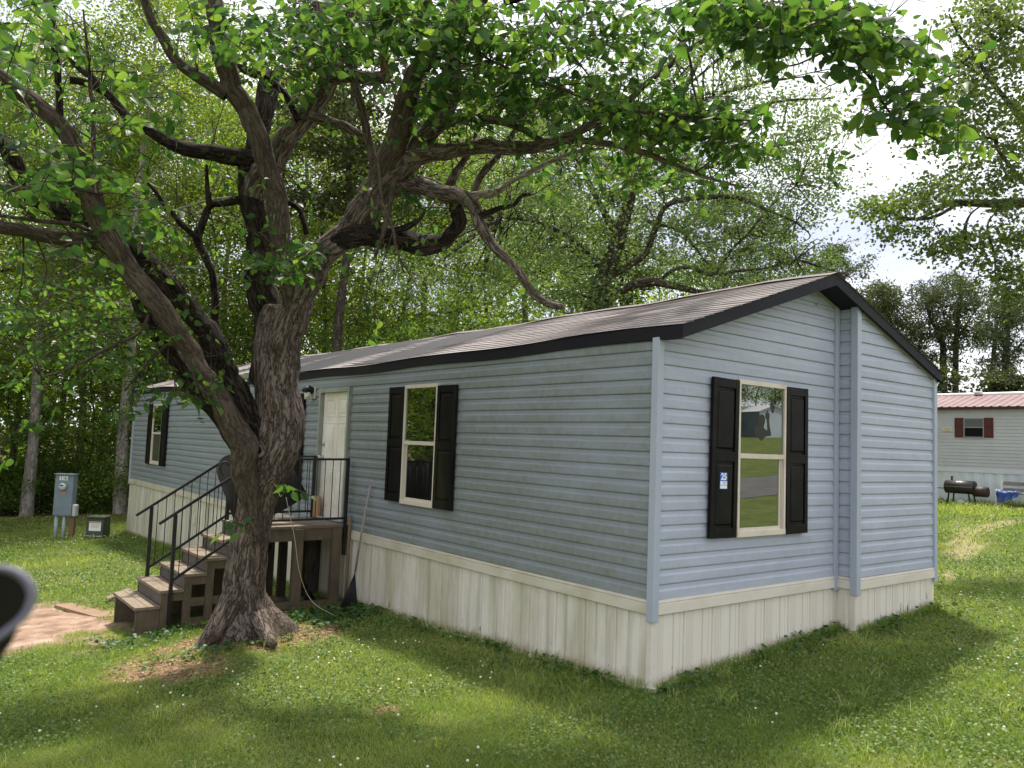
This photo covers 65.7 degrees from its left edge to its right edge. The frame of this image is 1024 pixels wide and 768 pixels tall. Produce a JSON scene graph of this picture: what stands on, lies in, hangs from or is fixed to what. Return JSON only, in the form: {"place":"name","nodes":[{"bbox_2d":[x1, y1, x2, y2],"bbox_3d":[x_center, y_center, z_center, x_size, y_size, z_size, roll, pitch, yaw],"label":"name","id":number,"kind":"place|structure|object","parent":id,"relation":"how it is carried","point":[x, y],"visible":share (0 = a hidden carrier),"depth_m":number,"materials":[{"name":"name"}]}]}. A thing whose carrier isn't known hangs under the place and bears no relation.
{"place":"outdoors","nodes":[
{"label":"outdoors","id":0,"kind":"place"},
{"bbox_2d":[0,565,37,659],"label":"side mirror","id":1,"kind":"object","parent":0,"point":[18,594],"visible":1,"depth_m":0.62,"materials":[{"name":"grey mirror"}]},
{"bbox_2d":[269,596,286,601],"bbox_3d":[-3.358,3.010,10.952,0.145,0.172,0.527,-1,-5,37],"label":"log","id":2,"kind":"object","parent":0,"point":[277,599],"visible":0.26,"depth_m":11.01,"materials":[{"name":"brown wood"}]},
{"bbox_2d":[0,426,1023,767],"bbox_3d":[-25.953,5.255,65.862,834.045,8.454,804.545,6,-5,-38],"label":"ground","id":3,"kind":"structure","parent":0,"point":[46,624],"depth_m":6.98,"materials":[{"name":"green plant"}]},
{"bbox_2d":[0,373,27,454],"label":"sapling","id":4,"kind":"object","parent":3,"relation":"on","point":[9,432],"visible":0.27,"depth_m":34.60,"materials":[{"name":"green plant"}]},
{"bbox_2d":[0,487,44,512],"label":"shrub","id":5,"kind":"object","parent":3,"relation":"on","point":[13,507],"visible":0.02,"depth_m":28.67,"materials":[{"name":"green plant"}]},
{"bbox_2d":[0,471,52,512],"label":"shrub","id":6,"kind":"object","parent":3,"relation":"on","point":[35,489],"visible":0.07,"depth_m":28.48,"materials":[{"name":"green plant"}]},
{"bbox_2d":[0,200,52,371],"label":"forest tree","id":7,"kind":"object","parent":3,"relation":"on","point":[1,282],"visible":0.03,"depth_m":39.39,"materials":[{"name":"green plant"}]},
{"bbox_2d":[0,452,54,514],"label":"shrub","id":8,"kind":"object","parent":3,"relation":"on","point":[7,475],"visible":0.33,"depth_m":28.15,"materials":[{"name":"green plant"}]},
{"bbox_2d":[0,347,83,515],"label":"sapling","id":9,"kind":"object","parent":3,"relation":"on","point":[9,400],"visible":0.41,"depth_m":28.55,"materials":[{"name":"green plant"}]},
{"bbox_2d":[2,468,84,513],"bbox_3d":[-17.402,4.102,29.401,2.939,2.504,3.503,-2,-6,41],"label":"shrub","id":10,"kind":"object","parent":3,"relation":"on","point":[52,485],"visible":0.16,"depth_m":28.80,"materials":[{"name":"green plant"}]},
{"bbox_2d":[5,451,81,500],"bbox_3d":[-17.935,4.100,30.706,3.535,3.012,4.213,4,-5,-23],"label":"shrub","id":11,"kind":"object","parent":3,"relation":"on","point":[41,467],"visible":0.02,"depth_m":29.91,"materials":[{"name":"green plant"}]},
{"bbox_2d":[0,400,104,515],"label":"sapling","id":12,"kind":"object","parent":3,"relation":"on","point":[38,503],"visible":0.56,"depth_m":28.21,"materials":[{"name":"green plant"}]},
{"bbox_2d":[0,106,112,457],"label":"forest tree","id":13,"kind":"object","parent":3,"relation":"on","point":[30,366],"visible":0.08,"depth_m":38.04,"materials":[{"name":"green plant"}]},
{"bbox_2d":[53,473,78,537],"bbox_3d":[-11.382,3.162,20.209,0.595,1.742,0.335,2,-4,0],"label":"meter pedestal","id":14,"kind":"object","parent":3,"relation":"on","point":[65,496],"visible":0.98,"depth_m":20.19,"materials":[{"name":"grey metal"}]},
{"bbox_2d":[38,457,93,511],"bbox_3d":[-17.186,4.033,29.939,3.447,2.937,4.108,6,-6,-39],"label":"shrub","id":15,"kind":"object","parent":3,"relation":"on","point":[55,461],"visible":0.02,"depth_m":29.75,"materials":[{"name":"green plant"}]},
{"bbox_2d":[42,463,94,508],"bbox_3d":[-16.595,4.137,30.468,3.123,2.660,3.722,5,-5,-30],"label":"shrub","id":16,"kind":"object","parent":3,"relation":"on","point":[73,473],"visible":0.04,"depth_m":29.66,"materials":[{"name":"green plant"}]},
{"bbox_2d":[0,308,149,485],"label":"sapling","id":17,"kind":"object","parent":3,"relation":"on","point":[75,409],"visible":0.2,"depth_m":30.78,"materials":[{"name":"green plant"}]},
{"bbox_2d":[54,603,113,617],"bbox_3d":[-5.921,3.154,10.991,1.482,0.115,0.240,-1,-6,40],"label":"plank","id":18,"kind":"object","parent":3,"relation":"on","point":[78,609],"visible":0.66,"depth_m":10.97,"materials":[{"name":"brown wood"}]},
{"bbox_2d":[0,138,170,460],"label":"forest tree","id":19,"kind":"object","parent":3,"relation":"on","point":[62,396],"depth_m":44.34,"materials":[{"name":"green plant"}]},
{"bbox_2d":[46,460,128,513],"bbox_3d":[-14.580,3.972,28.179,3.458,2.472,2.901,-1,-5,32],"label":"shrub","id":20,"kind":"object","parent":3,"relation":"on","point":[90,482],"visible":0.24,"depth_m":27.97,"materials":[{"name":"green plant"}]},
{"bbox_2d":[0,6,180,422],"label":"forest tree","id":21,"kind":"object","parent":3,"relation":"on","point":[11,269],"visible":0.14,"depth_m":31.80,"materials":[{"name":"green plant"}]},
{"bbox_2d":[0,2,189,464],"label":"forest tree","id":22,"kind":"object","parent":3,"relation":"on","point":[72,302],"visible":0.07,"depth_m":34.50,"materials":[{"name":"green plant"}]},
{"bbox_2d":[84,515,110,538],"bbox_3d":[-10.557,3.659,20.204,0.470,0.600,0.430,2,-4,0],"label":"utility box","id":23,"kind":"object","parent":3,"relation":"on","point":[98,526],"visible":0.94,"depth_m":20.05,"materials":[{"name":"green metal"}]},
{"bbox_2d":[75,455,129,512],"bbox_3d":[-13.464,3.844,28.519,3.540,3.016,4.219,0,-5,25],"label":"shrub","id":24,"kind":"object","parent":3,"relation":"on","point":[107,469],"visible":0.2,"depth_m":27.48,"materials":[{"name":"green plant"}]},
{"bbox_2d":[77,465,128,513],"bbox_3d":[-14.067,3.964,28.399,3.441,2.460,2.887,3,-4,-10],"label":"shrub","id":25,"kind":"object","parent":3,"relation":"on","point":[91,488],"visible":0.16,"depth_m":27.58,"materials":[{"name":"green plant"}]},
{"bbox_2d":[42,347,167,511],"bbox_3d":[-14.315,2.235,28.861,5.053,7.461,5.275,6,-6,-44],"label":"sapling","id":26,"kind":"object","parent":3,"relation":"on","point":[99,438],"visible":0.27,"depth_m":28.09,"materials":[{"name":"green plant"}]},
{"bbox_2d":[0,0,210,516],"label":"forest tree","id":27,"kind":"object","parent":3,"relation":"on","point":[26,507],"visible":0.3,"depth_m":27.64,"materials":[{"name":"green plant"}]},
{"bbox_2d":[88,456,129,507],"bbox_3d":[-13.427,3.880,29.141,3.548,3.022,4.228,2,-4,-1],"label":"shrub","id":28,"kind":"object","parent":3,"relation":"on","point":[106,482],"visible":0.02,"depth_m":27.71,"materials":[{"name":"green plant"}]},
{"bbox_2d":[106,588,131,601],"bbox_3d":[-5.829,3.139,11.799,0.187,0.158,0.413,-2,-6,41],"label":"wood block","id":29,"kind":"object","parent":3,"relation":"on","point":[111,597],"depth_m":11.69,"materials":[{"name":"beige wood"}]},
{"bbox_2d":[2,113,245,459],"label":"forest tree","id":30,"kind":"object","parent":3,"relation":"on","point":[117,295],"visible":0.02,"depth_m":43.10,"materials":[{"name":"green plant"}]},
{"bbox_2d":[66,319,229,503],"bbox_3d":[-12.704,1.149,28.133,5.368,7.443,5.987,5,-5,-31],"label":"sapling","id":31,"kind":"object","parent":3,"relation":"on","point":[112,449],"visible":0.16,"depth_m":27.26,"materials":[{"name":"green plant"}]},
{"bbox_2d":[73,114,224,383],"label":"forest tree","id":32,"kind":"object","parent":3,"relation":"on","point":[162,222],"depth_m":45.68,"materials":[{"name":"green plant"}]},
{"bbox_2d":[0,0,310,513],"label":"forest tree","id":33,"kind":"object","parent":3,"relation":"on","point":[117,508],"visible":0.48,"depth_m":27.65,"materials":[{"name":"green plant"}]},
{"bbox_2d":[0,56,322,405],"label":"forest tree","id":34,"kind":"object","parent":3,"relation":"on","point":[164,95],"visible":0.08,"depth_m":35.29,"materials":[{"name":"green plant"}]},
{"bbox_2d":[39,0,324,383],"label":"forest tree","id":35,"kind":"object","parent":3,"relation":"on","point":[185,164],"visible":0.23,"depth_m":31.92,"materials":[{"name":"green plant"}]},
{"bbox_2d":[73,76,330,368],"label":"forest tree","id":36,"kind":"object","parent":3,"relation":"on","point":[227,258],"visible":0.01,"depth_m":42.47,"materials":[{"name":"green plant"}]},
{"bbox_2d":[113,455,349,634],"bbox_3d":[-3.692,2.085,10.745,2.804,2.237,1.180,6,-5,-38],"label":"porch","id":37,"kind":"object","parent":3,"relation":"on","point":[189,581],"visible":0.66,"depth_m":10.60,"materials":[{"name":"brown wood"}]},
{"bbox_2d":[217,455,305,517],"bbox_3d":[-3.420,1.425,10.860,1.291,0.888,0.319,6,-5,-38],"label":"chair","id":38,"kind":"object","parent":37,"relation":"on","point":[223,473],"visible":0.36,"depth_m":10.60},
{"bbox_2d":[312,495,320,515],"bbox_3d":[-2.950,1.831,11.920,0.040,0.300,0.220,6,-5,-38],"label":"cardboard piece","id":39,"kind":"object","parent":37,"relation":"on","point":[317,507],"visible":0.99,"depth_m":11.84,"materials":[{"name":"brown cardboard"}]},
{"bbox_2d":[158,283,323,382],"bbox_3d":[-10.589,0.520,31.223,7.372,9.165,6.610,-2,-6,42],"label":"sapling","id":40,"kind":"object","parent":3,"relation":"on","point":[249,331],"visible":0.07,"depth_m":31.12,"materials":[{"name":"green plant"}]},
{"bbox_2d":[98,620,397,713],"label":"mulch","id":41,"kind":"object","parent":3,"relation":"on","point":[183,666],"visible":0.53,"depth_m":8.09,"materials":[{"name":"brown soil"}]},
{"bbox_2d":[120,61,452,381],"bbox_3d":[-9.985,-4.289,33.389,13.631,18.997,12.548,4,-5,-24],"label":"forest tree","id":42,"kind":"object","parent":3,"relation":"on","point":[293,236],"visible":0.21,"depth_m":32.69,"materials":[{"name":"green plant"}]},
{"bbox_2d":[146,57,442,361],"bbox_3d":[-9.347,-4.558,37.089,13.146,19.902,14.280,2,-4,0],"label":"forest tree","id":43,"kind":"object","parent":3,"relation":"on","point":[324,307],"visible":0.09,"depth_m":36.39,"materials":[{"name":"green plant"}]},
{"bbox_2d":[199,38,396,330],"bbox_3d":[-10.290,-5.863,40.295,10.567,23.147,9.812,3,-4,-6],"label":"forest tree","id":44,"kind":"object","parent":3,"relation":"on","point":[332,274],"visible":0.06,"depth_m":39.99,"materials":[{"name":"green plant"}]},
{"bbox_2d":[301,562,315,599],"bbox_3d":[-2.888,2.782,11.147,0.118,0.629,0.446,0,-5,31],"label":"drain pipe","id":45,"kind":"object","parent":3,"relation":"on","point":[309,593],"visible":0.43,"depth_m":11.18,"materials":[{"name":"black plastic"}]},
{"bbox_2d":[302,327,352,355],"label":"sapling","id":46,"kind":"object","parent":3,"relation":"on","point":[320,341],"visible":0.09,"depth_m":31.82,"materials":[{"name":"green plant"}]},
{"bbox_2d":[303,312,389,354],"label":"sapling","id":47,"kind":"object","parent":3,"relation":"on","point":[349,336],"visible":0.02,"depth_m":35.55,"materials":[{"name":"green plant"}]},
{"bbox_2d":[344,516,351,595],"bbox_3d":[-2.282,2.450,11.017,0.050,1.222,0.065,3,-4,-16],"label":"stick","id":48,"kind":"object","parent":3,"relation":"on","point":[348,555],"visible":0.79,"depth_m":11.02,"materials":[{"name":"brown wood"}]},
{"bbox_2d":[240,133,462,346],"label":"forest tree","id":49,"kind":"object","parent":3,"relation":"on","point":[371,276],"visible":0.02,"depth_m":44.68,"materials":[{"name":"green plant"}]},
{"bbox_2d":[340,486,370,607],"bbox_3d":[-2.115,2.187,10.651,0.349,1.642,0.166,3,-4,-16],"label":"leaf rake","id":50,"kind":"object","parent":3,"relation":"on","point":[350,595],"visible":0.79,"depth_m":10.64,"materials":[{"name":"black plastic"}]},
{"bbox_2d":[0,179,718,468],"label":"wood","id":51,"kind":"object","parent":3,"relation":"on","point":[75,403],"visible":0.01,"depth_m":59.72,"materials":[{"name":"green plant"}]},
{"bbox_2d":[276,0,479,351],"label":"pine tree","id":52,"kind":"object","parent":3,"relation":"on","point":[348,160],"visible":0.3,"depth_m":30.35,"materials":[{"name":"green plant"}]},
{"bbox_2d":[323,319,438,350],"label":"sapling","id":53,"kind":"object","parent":3,"relation":"on","point":[395,333],"visible":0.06,"depth_m":28.46,"materials":[{"name":"green plant"}]},
{"bbox_2d":[352,278,486,344],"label":"sapling","id":54,"kind":"object","parent":3,"relation":"on","point":[408,314],"visible":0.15,"depth_m":31.48,"materials":[{"name":"green plant"}]},
{"bbox_2d":[284,118,566,352],"bbox_3d":[-4.231,-3.480,34.591,11.353,17.188,12.332,-2,-6,43],"label":"forest tree","id":55,"kind":"object","parent":3,"relation":"on","point":[356,322],"visible":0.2,"depth_m":34.24,"materials":[{"name":"green plant"}]},
{"bbox_2d":[374,64,504,336],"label":"pine tree","id":56,"kind":"object","parent":3,"relation":"on","point":[427,114],"visible":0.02,"depth_m":42.48,"materials":[{"name":"green plant"}]},
{"bbox_2d":[367,70,537,332],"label":"forest tree","id":57,"kind":"object","parent":3,"relation":"on","point":[439,226],"visible":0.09,"depth_m":40.36,"materials":[{"name":"green plant"}]},
{"bbox_2d":[391,285,519,339],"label":"sapling","id":58,"kind":"object","parent":3,"relation":"on","point":[471,326],"visible":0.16,"depth_m":28.32,"materials":[{"name":"green plant"}]},
{"bbox_2d":[329,127,584,337],"bbox_3d":[-1.504,-2.773,34.130,10.158,15.379,11.034,1,-4,12],"label":"forest tree","id":59,"kind":"object","parent":3,"relation":"on","point":[484,260],"visible":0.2,"depth_m":33.74,"materials":[{"name":"green plant"}]},
{"bbox_2d":[475,312,517,327],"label":"sapling","id":60,"kind":"object","parent":3,"relation":"on","point":[495,323],"visible":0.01,"depth_m":33.38,"materials":[{"name":"green plant"}]},
{"bbox_2d":[0,509,1023,767],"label":"clover","id":61,"kind":"object","parent":3,"relation":"on","point":[596,713],"depth_m":6.76,"materials":[{"name":"green plant"}]},
{"bbox_2d":[0,0,1023,649],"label":"mulberry tree","id":62,"kind":"object","parent":3,"relation":"on","point":[262,434],"visible":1,"depth_m":7.83,"materials":[{"name":"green plant"}]},
{"bbox_2d":[279,494,335,616],"bbox_3d":[-2.390,2.019,9.236,0.184,1.686,1.588,1,-4,11],"label":"cord","id":63,"kind":"object","parent":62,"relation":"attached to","point":[297,558],"visible":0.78,"depth_m":9.04,"materials":[{"name":"beige plastic"}]},
{"bbox_2d":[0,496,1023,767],"bbox_3d":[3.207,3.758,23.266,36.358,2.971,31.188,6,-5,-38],"label":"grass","id":64,"kind":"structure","parent":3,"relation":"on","point":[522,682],"depth_m":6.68,"materials":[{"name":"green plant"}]},
{"bbox_2d":[84,600,962,689],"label":"weeds","id":65,"kind":"object","parent":3,"relation":"on","point":[298,616],"visible":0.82,"depth_m":8.84,"materials":[{"name":"green plant"}]},
{"bbox_2d":[448,88,600,322],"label":"pine tree","id":66,"kind":"object","parent":3,"relation":"on","point":[518,251],"visible":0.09,"depth_m":40.37,"materials":[{"name":"green plant"}]},
{"bbox_2d":[126,272,941,693],"bbox_3d":[-2.562,1.690,15.319,5.065,5.119,18.690,6,-5,-38],"label":"mobile home","id":67,"kind":"object","parent":3,"relation":"on","point":[654,492],"visible":0.82,"depth_m":8.37,"materials":[{"name":"blue plastic"}]},
{"bbox_2d":[149,404,162,464],"bbox_3d":[-8.606,1.213,19.212,0.044,1.465,0.820,6,-5,-38],"label":"window","id":68,"kind":"structure","parent":67,"relation":"in","point":[156,423],"depth_m":19.28,"materials":[{"name":"glass"}]},
{"bbox_2d":[317,392,347,519],"bbox_3d":[-2.645,1.044,11.719,0.130,1.850,0.900,6,-5,-38],"label":"door","id":69,"kind":"structure","parent":67,"relation":"in","point":[335,404],"depth_m":11.78,"materials":[{"name":"white paint"}]},
{"bbox_2d":[399,383,439,507],"bbox_3d":[-1.147,0.751,9.817,0.044,1.500,0.770,6,-5,-38],"label":"window","id":70,"kind":"structure","parent":67,"relation":"in","point":[420,400],"depth_m":9.83,"materials":[{"name":"glass"}]},
{"bbox_2d":[736,379,786,537],"bbox_3d":[2.439,0.727,7.752,0.790,1.495,0.044,6,-5,-38],"label":"window","id":71,"kind":"structure","parent":67,"relation":"in","point":[761,492],"depth_m":7.75,"materials":[{"name":"glass"}]},
{"bbox_2d":[500,186,657,320],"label":"forest tree","id":72,"kind":"object","parent":3,"relation":"on","point":[587,206],"visible":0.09,"depth_m":46.11,"materials":[{"name":"green plant"}]},
{"bbox_2d":[550,290,664,312],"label":"sapling","id":73,"kind":"object","parent":3,"relation":"on","point":[585,301],"depth_m":28.39,"materials":[{"name":"green plant"}]},
{"bbox_2d":[340,0,899,316],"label":"oak tree","id":74,"kind":"object","parent":3,"relation":"on","point":[606,274],"visible":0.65,"depth_m":21.37,"materials":[{"name":"green plant"}]},
{"bbox_2d":[567,140,693,306],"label":"pine tree","id":75,"kind":"object","parent":3,"relation":"on","point":[629,299],"visible":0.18,"depth_m":44.51,"materials":[{"name":"green plant"}]},
{"bbox_2d":[613,243,731,301],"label":"forest tree","id":76,"kind":"object","parent":3,"relation":"on","point":[658,290],"visible":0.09,"depth_m":44.53,"materials":[{"name":"green plant"}]},
{"bbox_2d":[627,255,717,304],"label":"sapling","id":77,"kind":"object","parent":3,"relation":"on","point":[675,296],"visible":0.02,"depth_m":27.91,"materials":[{"name":"green plant"}]},
{"bbox_2d":[666,177,784,290],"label":"pine tree","id":78,"kind":"object","parent":3,"relation":"on","point":[735,233],"visible":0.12,"depth_m":52.45,"materials":[{"name":"green plant"}]},
{"bbox_2d":[714,207,815,289],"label":"pine tree","id":79,"kind":"object","parent":3,"relation":"on","point":[771,239],"visible":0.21,"depth_m":50.61,"materials":[{"name":"green plant"}]},
{"bbox_2d":[799,238,880,294],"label":"pine tree","id":80,"kind":"object","parent":3,"relation":"on","point":[860,265],"visible":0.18,"depth_m":55.12,"materials":[{"name":"green plant"}]},
{"bbox_2d":[856,270,938,355],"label":"pine tree","id":81,"kind":"object","parent":3,"relation":"on","point":[887,304],"visible":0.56,"depth_m":44.72,"materials":[{"name":"green plant"}]},
{"bbox_2d":[833,0,1023,324],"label":"sweetgum tree","id":82,"kind":"object","parent":3,"relation":"on","point":[992,14],"visible":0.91,"depth_m":13.40,"materials":[{"name":"green plant"}]},
{"bbox_2d":[903,268,1000,393],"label":"pine tree","id":83,"kind":"object","parent":3,"relation":"on","point":[931,303],"visible":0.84,"depth_m":44.94,"materials":[{"name":"green plant"}]},
{"bbox_2d":[932,356,979,393],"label":"pine sapling","id":84,"kind":"object","parent":3,"relation":"on","point":[952,379],"visible":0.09,"depth_m":38.51,"materials":[{"name":"green plant"}]},
{"bbox_2d":[938,476,989,503],"bbox_3d":[12.842,3.071,22.580,0.440,0.863,1.300,6,-5,-38],"label":"smoker grill","id":85,"kind":"object","parent":3,"relation":"on","point":[961,487],"visible":0.94,"depth_m":22.45,"materials":[{"name":"black metal"}]},
{"bbox_2d":[937,391,1023,503],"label":"gray mobile home","id":86,"kind":"object","parent":3,"relation":"on","point":[980,438],"visible":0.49,"depth_m":23.32,"materials":[{"name":"plastic"}]},
{"bbox_2d":[963,418,983,437],"bbox_3d":[13.633,1.298,23.417,0.033,0.575,0.580,6,-5,-38],"label":"window","id":87,"kind":"structure","parent":86,"relation":"in","point":[972,427],"depth_m":23.42,"materials":[{"name":"grey"}]},
{"bbox_2d":[954,363,1022,392],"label":"pine sapling","id":88,"kind":"object","parent":3,"relation":"on","point":[989,379],"visible":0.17,"depth_m":38.65,"materials":[{"name":"green plant"}]},
{"bbox_2d":[957,279,1023,390],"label":"pine tree","id":89,"kind":"object","parent":3,"relation":"on","point":[995,334],"visible":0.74,"depth_m":41.14,"materials":[{"name":"green plant"}]},
{"bbox_2d":[984,366,1023,391],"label":"pine sapling","id":90,"kind":"object","parent":3,"relation":"on","point":[1014,387],"visible":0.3,"depth_m":38.15,"materials":[{"name":"green plant"}]},
{"bbox_2d":[995,480,1023,504],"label":"bench","id":91,"kind":"object","parent":3,"relation":"on","point":[1012,484],"visible":0.75,"depth_m":21.91,"materials":[{"name":"grey wood"}]},
{"bbox_2d":[996,490,1020,501],"bbox_3d":[13.575,3.074,21.678,0.400,0.348,0.560,6,-5,-38],"label":"blue tarp","id":92,"kind":"object","parent":91,"relation":"hanging from","point":[1002,495],"visible":1,"depth_m":21.61,"materials":[{"name":"blue plastic"}]},
{"bbox_2d":[0,0,1023,425],"label":"sky","id":93,"kind":"structure","parent":0,"point":[905,271],"materials":[{"name":"white"}]}
]}

